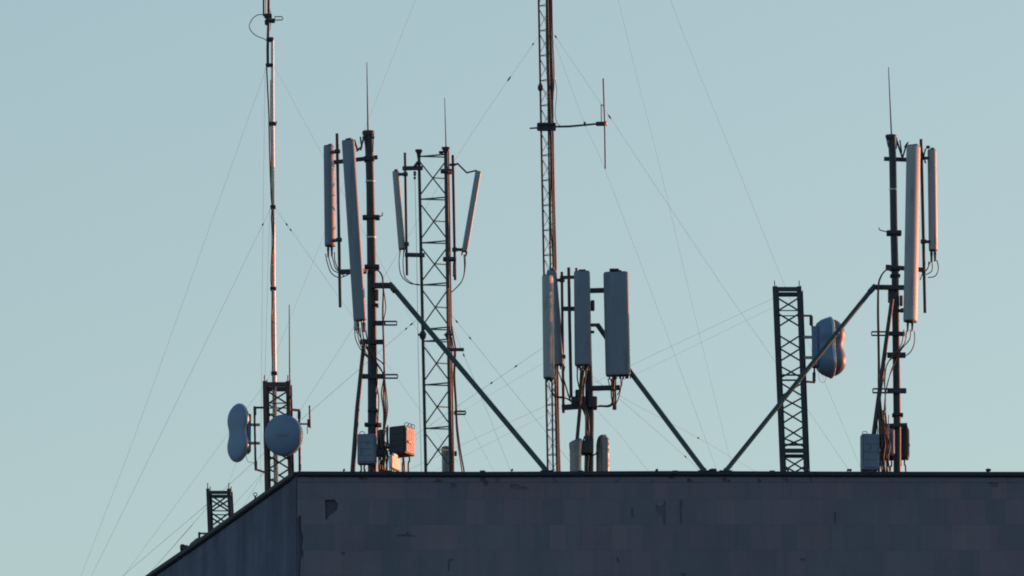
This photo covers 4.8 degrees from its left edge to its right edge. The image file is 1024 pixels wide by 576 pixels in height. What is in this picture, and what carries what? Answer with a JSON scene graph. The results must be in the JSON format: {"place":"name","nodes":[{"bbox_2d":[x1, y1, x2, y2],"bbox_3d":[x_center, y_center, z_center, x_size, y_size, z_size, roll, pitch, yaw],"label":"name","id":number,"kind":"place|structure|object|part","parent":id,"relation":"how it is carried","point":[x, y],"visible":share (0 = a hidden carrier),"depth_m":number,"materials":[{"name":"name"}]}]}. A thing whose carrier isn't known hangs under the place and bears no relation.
{"place":"outdoors","nodes":[
{"label":"outdoors","id":0,"kind":"place"},
{"bbox_2d":[0,0,1023,575],"label":"sky","id":1,"kind":"structure","parent":0,"point":[123,122],"materials":[{"name":"blue"}]},
{"label":"ground","id":2,"kind":"structure","parent":0,"visible":0},
{"bbox_2d":[145,468,1023,575],"bbox_3d":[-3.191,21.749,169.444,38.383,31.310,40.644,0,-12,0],"label":"concrete building","id":3,"kind":"structure","parent":2,"relation":"on","point":[712,522],"depth_m":152.74,"materials":[{"name":"concrete"}]},
{"bbox_2d":[154,508,206,567],"bbox_3d":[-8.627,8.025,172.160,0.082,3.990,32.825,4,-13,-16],"label":"guy wire","id":4,"kind":"object","parent":3,"relation":"attached to","point":[179,539],"visible":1,"depth_m":158.66,"materials":[{"name":"metal"}]},
{"bbox_2d":[180,544,187,550],"bbox_3d":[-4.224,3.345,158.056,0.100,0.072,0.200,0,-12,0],"label":"cable box","id":5,"kind":"object","parent":3,"relation":"on","point":[182,546],"visible":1,"depth_m":157.96,"materials":[{"name":"paint"}]},
{"bbox_2d":[190,532,205,543],"bbox_3d":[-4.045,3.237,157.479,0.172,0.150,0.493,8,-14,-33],"label":"parapet bracket","id":6,"kind":"object","parent":3,"relation":"on","point":[199,533],"visible":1,"depth_m":157.33,"materials":[{"name":"metal"}]},
{"bbox_2d":[206,483,233,531],"bbox_3d":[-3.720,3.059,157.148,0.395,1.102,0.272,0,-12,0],"label":"lattice tower","id":7,"kind":"structure","parent":3,"relation":"on","point":[210,509],"depth_m":157.10,"materials":[{"name":"metal"}]},
{"bbox_2d":[249,0,283,483],"bbox_3d":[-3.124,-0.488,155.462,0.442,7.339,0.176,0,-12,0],"label":"guyed pole","id":8,"kind":"object","parent":3,"relation":"on","point":[267,14],"visible":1,"depth_m":155.57,"materials":[{"name":"metal"}]},
{"bbox_2d":[81,70,265,574],"bbox_3d":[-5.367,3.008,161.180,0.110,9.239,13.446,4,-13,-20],"label":"guy wire","id":9,"kind":"object","parent":8,"relation":"attached to","point":[174,325],"visible":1,"depth_m":159.05,"materials":[{"name":"metal"}]},
{"bbox_2d":[103,210,269,551],"bbox_3d":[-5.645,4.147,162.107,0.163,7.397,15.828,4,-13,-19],"label":"guy wire","id":10,"kind":"object","parent":8,"relation":"attached to","point":[186,381],"visible":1,"depth_m":158.75,"materials":[{"name":"metal"}]},
{"bbox_2d":[277,211,460,466],"bbox_3d":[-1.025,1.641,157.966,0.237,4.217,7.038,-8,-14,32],"label":"guy wire","id":11,"kind":"object","parent":8,"relation":"attached to","point":[351,314],"visible":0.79,"depth_m":156.16,"materials":[{"name":"metal"}]},
{"bbox_2d":[274,66,493,470],"bbox_3d":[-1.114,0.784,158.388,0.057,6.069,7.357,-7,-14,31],"label":"guy wire","id":12,"kind":"object","parent":8,"relation":"attached to","point":[384,269],"visible":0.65,"depth_m":157.86,"materials":[{"name":"metal"}]},
{"bbox_2d":[263,375,293,490],"bbox_3d":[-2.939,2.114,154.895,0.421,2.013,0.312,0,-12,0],"label":"lattice tower","id":13,"kind":"structure","parent":3,"relation":"on","point":[280,386],"depth_m":154.91,"materials":[{"name":"grey metal"}]},
{"bbox_2d":[125,388,261,573],"bbox_3d":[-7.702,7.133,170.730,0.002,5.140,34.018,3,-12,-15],"label":"guy wire","id":14,"kind":"object","parent":13,"relation":"attached to","point":[189,486],"visible":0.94,"depth_m":158.92,"materials":[{"name":"metal"}]},
{"bbox_2d":[227,403,263,472],"bbox_3d":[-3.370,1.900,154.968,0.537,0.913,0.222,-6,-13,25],"label":"twin lobe antenna","id":15,"kind":"object","parent":13,"relation":"attached to","point":[240,424],"visible":1,"depth_m":154.94,"materials":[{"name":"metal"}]},
{"bbox_2d":[264,415,302,456],"bbox_3d":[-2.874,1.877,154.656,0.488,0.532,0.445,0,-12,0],"label":"round dish","id":16,"kind":"object","parent":13,"relation":"attached to","point":[283,435],"visible":1,"depth_m":154.48,"materials":[{"name":"paint"}]},
{"bbox_2d":[288,305,291,415],"bbox_3d":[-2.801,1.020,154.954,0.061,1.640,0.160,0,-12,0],"label":"whip antenna","id":17,"kind":"object","parent":13,"relation":"attached to","point":[289,397],"visible":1,"depth_m":154.90,"materials":[{"name":"paint"}]},
{"bbox_2d":[291,405,310,470],"bbox_3d":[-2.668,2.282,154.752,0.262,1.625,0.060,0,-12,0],"label":"stub antenna","id":18,"kind":"object","parent":13,"relation":"attached to","point":[308,423],"visible":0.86,"depth_m":154.85,"materials":[{"name":"paint"}]},
{"bbox_2d":[357,431,377,470],"bbox_3d":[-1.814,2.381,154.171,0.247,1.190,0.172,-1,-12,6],"label":"equipment cabinet","id":19,"kind":"object","parent":3,"relation":"on","point":[367,451],"visible":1,"depth_m":154.17,"materials":[{"name":"metal"}]},
{"bbox_3d":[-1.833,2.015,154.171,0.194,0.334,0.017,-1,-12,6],"label":"door","id":20,"kind":"part","parent":19,"relation":"part of","materials":[{"name":"paint"}]},
{"bbox_2d":[389,422,414,471],"bbox_3d":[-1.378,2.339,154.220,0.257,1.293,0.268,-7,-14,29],"label":"equipment cabinet","id":21,"kind":"object","parent":3,"relation":"on","point":[402,441],"visible":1,"depth_m":154.22,"materials":[{"name":"metal"}]},
{"bbox_2d":[389,453,399,471],"bbox_3d":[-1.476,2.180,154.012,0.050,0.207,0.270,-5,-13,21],"label":"junction box","id":22,"kind":"object","parent":21,"relation":"attached to","point":[394,461],"visible":1,"depth_m":153.97,"materials":[{"name":"plastic"}]},
{"bbox_3d":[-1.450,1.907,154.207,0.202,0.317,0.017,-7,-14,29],"label":"door","id":23,"kind":"part","parent":21,"relation":"part of","materials":[{"name":"paint"}]},
{"bbox_2d":[402,98,465,471],"bbox_3d":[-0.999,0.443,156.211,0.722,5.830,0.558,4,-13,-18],"label":"triangular tower","id":24,"kind":"structure","parent":3,"relation":"on","point":[446,171],"depth_m":156.25,"materials":[{"name":"metal"}]},
{"bbox_2d":[124,320,415,574],"bbox_3d":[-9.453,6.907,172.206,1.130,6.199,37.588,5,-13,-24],"label":"guy wire","id":25,"kind":"object","parent":24,"relation":"attached to","point":[263,453],"visible":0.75,"depth_m":158.07,"materials":[{"name":"metal"}]},
{"bbox_2d":[392,153,420,285],"bbox_3d":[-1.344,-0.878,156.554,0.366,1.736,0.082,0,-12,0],"label":"panel antenna","id":26,"kind":"object","parent":24,"relation":"attached to","point":[403,243],"visible":1,"depth_m":156.54,"materials":[{"name":"paint"}]},
{"bbox_2d":[449,155,480,292],"bbox_3d":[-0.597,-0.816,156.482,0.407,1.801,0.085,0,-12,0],"label":"panel antenna","id":27,"kind":"object","parent":24,"relation":"attached to","point":[469,222],"visible":1,"depth_m":156.49,"materials":[{"name":"paint"}]},
{"bbox_2d":[452,326,510,470],"bbox_3d":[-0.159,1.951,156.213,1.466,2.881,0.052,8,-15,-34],"label":"guy wire","id":28,"kind":"object","parent":24,"relation":"attached to","point":[481,397],"visible":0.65,"depth_m":156.14,"materials":[{"name":"metal"}]},
{"bbox_2d":[333,62,547,470],"bbox_3d":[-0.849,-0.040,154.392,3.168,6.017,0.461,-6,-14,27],"label":"antenna mast","id":29,"kind":"object","parent":3,"relation":"on","point":[372,376],"visible":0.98,"depth_m":154.70,"materials":[{"name":"metal"}]},
{"bbox_2d":[324,133,348,307],"bbox_3d":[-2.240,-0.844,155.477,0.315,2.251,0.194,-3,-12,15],"label":"panel antenna","id":30,"kind":"object","parent":29,"relation":"attached to","point":[329,195],"visible":1,"depth_m":155.50,"materials":[{"name":"paint"}]},
{"bbox_2d":[342,135,370,359],"bbox_3d":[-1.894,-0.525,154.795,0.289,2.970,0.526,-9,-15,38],"label":"panel antenna","id":31,"kind":"object","parent":29,"relation":"attached to","point":[349,145],"visible":1,"depth_m":154.66,"materials":[{"name":"paint"}]},
{"bbox_2d":[375,425,391,470],"bbox_3d":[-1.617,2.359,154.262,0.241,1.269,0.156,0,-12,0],"label":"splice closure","id":32,"kind":"object","parent":29,"relation":"attached to","point":[381,443],"visible":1,"depth_m":154.30,"materials":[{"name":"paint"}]},
{"bbox_2d":[441,446,448,471],"bbox_3d":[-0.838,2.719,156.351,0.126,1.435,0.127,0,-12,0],"label":"vent pipe","id":33,"kind":"object","parent":3,"relation":"on","point":[445,465],"visible":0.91,"depth_m":156.42,"materials":[{"name":"metal"}]},
{"bbox_2d":[365,349,540,469],"bbox_3d":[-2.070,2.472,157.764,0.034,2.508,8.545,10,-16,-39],"label":"guy wire","id":34,"kind":"object","parent":3,"relation":"attached to","point":[483,388],"visible":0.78,"depth_m":155.83,"materials":[{"name":"metal"}]},
{"bbox_2d":[448,311,569,461],"bbox_3d":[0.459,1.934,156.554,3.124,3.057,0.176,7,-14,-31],"label":"guy wire","id":35,"kind":"object","parent":3,"relation":"attached to","point":[504,380],"visible":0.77,"depth_m":156.37,"materials":[{"name":"metal"}]},
{"bbox_2d":[538,0,560,470],"bbox_3d":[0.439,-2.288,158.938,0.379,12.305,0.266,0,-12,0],"label":"guyed lattice mast","id":36,"kind":"object","parent":3,"relation":"on","point":[550,69],"visible":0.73,"depth_m":158.69,"materials":[{"name":"metal"}]},
{"bbox_2d":[267,4,413,381],"bbox_3d":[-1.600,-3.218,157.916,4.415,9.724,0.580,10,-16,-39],"label":"guy wire","id":37,"kind":"object","parent":36,"relation":"attached to","point":[340,191],"visible":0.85,"depth_m":157.26,"materials":[{"name":"metal"}]},
{"bbox_2d":[212,40,535,558],"bbox_3d":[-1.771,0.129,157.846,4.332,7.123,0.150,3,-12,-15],"label":"guy wire","id":38,"kind":"object","parent":36,"relation":"attached to","point":[409,234],"visible":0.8,"depth_m":158.38,"materials":[{"name":"metal"}]},
{"bbox_2d":[530,78,607,168],"bbox_3d":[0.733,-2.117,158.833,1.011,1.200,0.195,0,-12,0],"label":"dipole antenna","id":39,"kind":"object","parent":36,"relation":"attached to","point":[544,126],"visible":1,"depth_m":158.78,"materials":[{"name":"paint"}]},
{"bbox_2d":[498,310,766,438],"bbox_3d":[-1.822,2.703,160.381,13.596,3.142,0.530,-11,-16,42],"label":"guy wire","id":40,"kind":"object","parent":36,"relation":"attached to","point":[624,379],"visible":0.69,"depth_m":157.33,"materials":[{"name":"metal"}]},
{"bbox_2d":[569,438,581,470],"bbox_3d":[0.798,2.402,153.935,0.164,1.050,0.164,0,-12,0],"label":"vent pipe","id":41,"kind":"object","parent":3,"relation":"on","point":[575,447],"visible":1,"depth_m":153.94,"materials":[{"name":"metal"}]},
{"bbox_2d":[406,298,772,470],"bbox_3d":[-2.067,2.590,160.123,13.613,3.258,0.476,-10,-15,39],"label":"guy wire","id":42,"kind":"object","parent":3,"relation":"attached to","point":[594,382],"visible":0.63,"depth_m":157.35,"materials":[{"name":"metal"}]},
{"bbox_2d":[596,434,608,470],"bbox_3d":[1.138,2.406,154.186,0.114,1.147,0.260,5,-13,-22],"label":"vent pipe","id":43,"kind":"object","parent":3,"relation":"on","point":[602,459],"visible":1,"depth_m":154.16,"materials":[{"name":"metal"}]},
{"bbox_2d":[551,267,704,470],"bbox_3d":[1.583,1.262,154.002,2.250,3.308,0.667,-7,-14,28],"label":"antenna mast","id":44,"kind":"object","parent":3,"relation":"on","point":[586,404],"visible":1,"depth_m":154.30,"materials":[{"name":"metal"}]},
{"bbox_2d":[542,275,562,396],"bbox_3d":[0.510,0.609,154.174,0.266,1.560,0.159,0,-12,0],"label":"panel antenna","id":45,"kind":"object","parent":44,"relation":"attached to","point":[548,324],"visible":1,"depth_m":154.14,"materials":[{"name":"paint"}]},
{"bbox_2d":[547,268,565,412],"bbox_3d":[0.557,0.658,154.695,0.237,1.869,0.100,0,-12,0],"label":"cable","id":46,"kind":"object","parent":44,"relation":"attached to","point":[559,356],"visible":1,"depth_m":154.69,"materials":[{"name":"paint"}]},
{"bbox_2d":[574,269,590,370],"bbox_3d":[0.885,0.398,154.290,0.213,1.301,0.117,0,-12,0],"label":"panel antenna","id":47,"kind":"object","parent":44,"relation":"attached to","point":[582,334],"visible":1,"depth_m":154.24,"materials":[{"name":"paint"}]},
{"bbox_2d":[603,268,630,409],"bbox_3d":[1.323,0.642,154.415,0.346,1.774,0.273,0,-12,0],"label":"panel antenna","id":48,"kind":"object","parent":44,"relation":"attached to","point":[616,323],"visible":1,"depth_m":154.32,"materials":[{"name":"paint"}]},
{"bbox_2d":[554,42,713,461],"bbox_3d":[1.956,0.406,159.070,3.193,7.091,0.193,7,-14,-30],"label":"guy wire","id":49,"kind":"object","parent":3,"relation":"attached to","point":[638,257],"visible":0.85,"depth_m":158.98,"materials":[{"name":"metal"}]},
{"bbox_2d":[596,379,693,464],"bbox_3d":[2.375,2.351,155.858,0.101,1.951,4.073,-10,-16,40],"label":"guy wire","id":50,"kind":"object","parent":3,"relation":"attached to","point":[653,428],"visible":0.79,"depth_m":155.36,"materials":[{"name":"metal"}]},
{"bbox_2d":[595,381,750,468],"bbox_3d":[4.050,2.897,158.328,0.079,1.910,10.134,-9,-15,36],"label":"guy wire","id":51,"kind":"object","parent":3,"relation":"attached to","point":[682,429],"visible":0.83,"depth_m":156.02,"materials":[{"name":"metal"}]},
{"bbox_2d":[618,0,732,469],"bbox_3d":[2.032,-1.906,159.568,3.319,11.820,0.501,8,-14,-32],"label":"guy wire","id":52,"kind":"object","parent":3,"relation":"attached to","point":[675,233],"visible":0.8,"depth_m":159.19,"materials":[{"name":"metal"}]},
{"bbox_2d":[555,35,846,466],"bbox_3d":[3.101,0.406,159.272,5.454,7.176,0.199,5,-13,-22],"label":"guy wire","id":53,"kind":"object","parent":3,"relation":"attached to","point":[686,232],"visible":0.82,"depth_m":159.08,"materials":[{"name":"metal"}]},
{"bbox_2d":[670,0,859,465],"bbox_3d":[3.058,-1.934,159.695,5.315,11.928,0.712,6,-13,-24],"label":"guy wire","id":54,"kind":"object","parent":3,"relation":"attached to","point":[754,210],"visible":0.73,"depth_m":159.23,"materials":[{"name":"metal"}]},
{"bbox_2d":[772,281,809,470],"bbox_3d":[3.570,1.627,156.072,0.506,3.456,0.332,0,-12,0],"label":"lattice tower","id":55,"kind":"structure","parent":3,"relation":"on","point":[797,292],"depth_m":156.11,"materials":[{"name":"metal"}]},
{"bbox_2d":[802,315,845,382],"bbox_3d":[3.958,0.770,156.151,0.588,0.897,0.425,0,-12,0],"label":"twin lobe antenna","id":56,"kind":"object","parent":55,"relation":"attached to","point":[830,363],"visible":0.91,"depth_m":156.01,"materials":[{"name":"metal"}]},
{"bbox_2d":[724,67,924,471],"bbox_3d":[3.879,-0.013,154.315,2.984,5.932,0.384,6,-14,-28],"label":"antenna mast","id":57,"kind":"object","parent":3,"relation":"on","point":[894,268],"visible":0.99,"depth_m":154.58,"materials":[{"name":"metal"}]},
{"bbox_2d":[877,409,888,471],"bbox_3d":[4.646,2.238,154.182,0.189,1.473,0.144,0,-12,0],"label":"cables","id":58,"kind":"object","parent":57,"relation":"attached to","point":[885,430],"visible":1,"depth_m":154.24,"materials":[{"name":"black rubber"}]},
{"bbox_2d":[886,429,894,455],"bbox_3d":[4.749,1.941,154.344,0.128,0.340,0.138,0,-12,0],"label":"radio unit","id":59,"kind":"object","parent":57,"relation":"attached to","point":[892,440],"visible":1,"depth_m":154.29,"materials":[{"name":"paint"}]},
{"bbox_2d":[896,140,908,158],"bbox_3d":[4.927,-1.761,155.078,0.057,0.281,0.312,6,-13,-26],"label":"tilt bracket","id":60,"kind":"object","parent":57,"relation":"attached to","point":[900,149],"visible":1,"depth_m":155.06,"materials":[{"name":"metal"}]},
{"bbox_2d":[897,144,919,357],"bbox_3d":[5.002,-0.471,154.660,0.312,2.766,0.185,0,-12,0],"label":"panel antenna","id":61,"kind":"object","parent":57,"relation":"attached to","point":[911,257],"visible":1,"depth_m":154.63,"materials":[{"name":"paint"}]},
{"bbox_2d":[919,139,938,312],"bbox_3d":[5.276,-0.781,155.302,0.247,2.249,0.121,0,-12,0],"label":"panel antenna","id":62,"kind":"object","parent":57,"relation":"attached to","point":[931,158],"visible":1,"depth_m":155.31,"materials":[{"name":"paint"}]},
{"bbox_2d":[860,431,879,471],"bbox_3d":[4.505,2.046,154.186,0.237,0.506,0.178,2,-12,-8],"label":"equipment cabinet","id":63,"kind":"object","parent":3,"relation":"on","point":[869,451],"visible":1,"depth_m":154.11,"materials":[{"name":"metal"}]},
{"bbox_3d":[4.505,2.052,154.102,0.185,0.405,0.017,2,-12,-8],"label":"door","id":64,"kind":"part","parent":63,"relation":"part of","materials":[{"name":"paint"}]},
{"bbox_2d":[889,426,909,471],"bbox_3d":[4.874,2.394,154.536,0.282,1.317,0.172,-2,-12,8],"label":"equipment cabinet","id":65,"kind":"object","parent":3,"relation":"on","point":[905,450],"visible":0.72,"depth_m":154.55,"materials":[{"name":"metal"}]},
{"bbox_3d":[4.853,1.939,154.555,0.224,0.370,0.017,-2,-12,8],"label":"door","id":66,"kind":"part","parent":65,"relation":"part of","materials":[{"name":"paint"}]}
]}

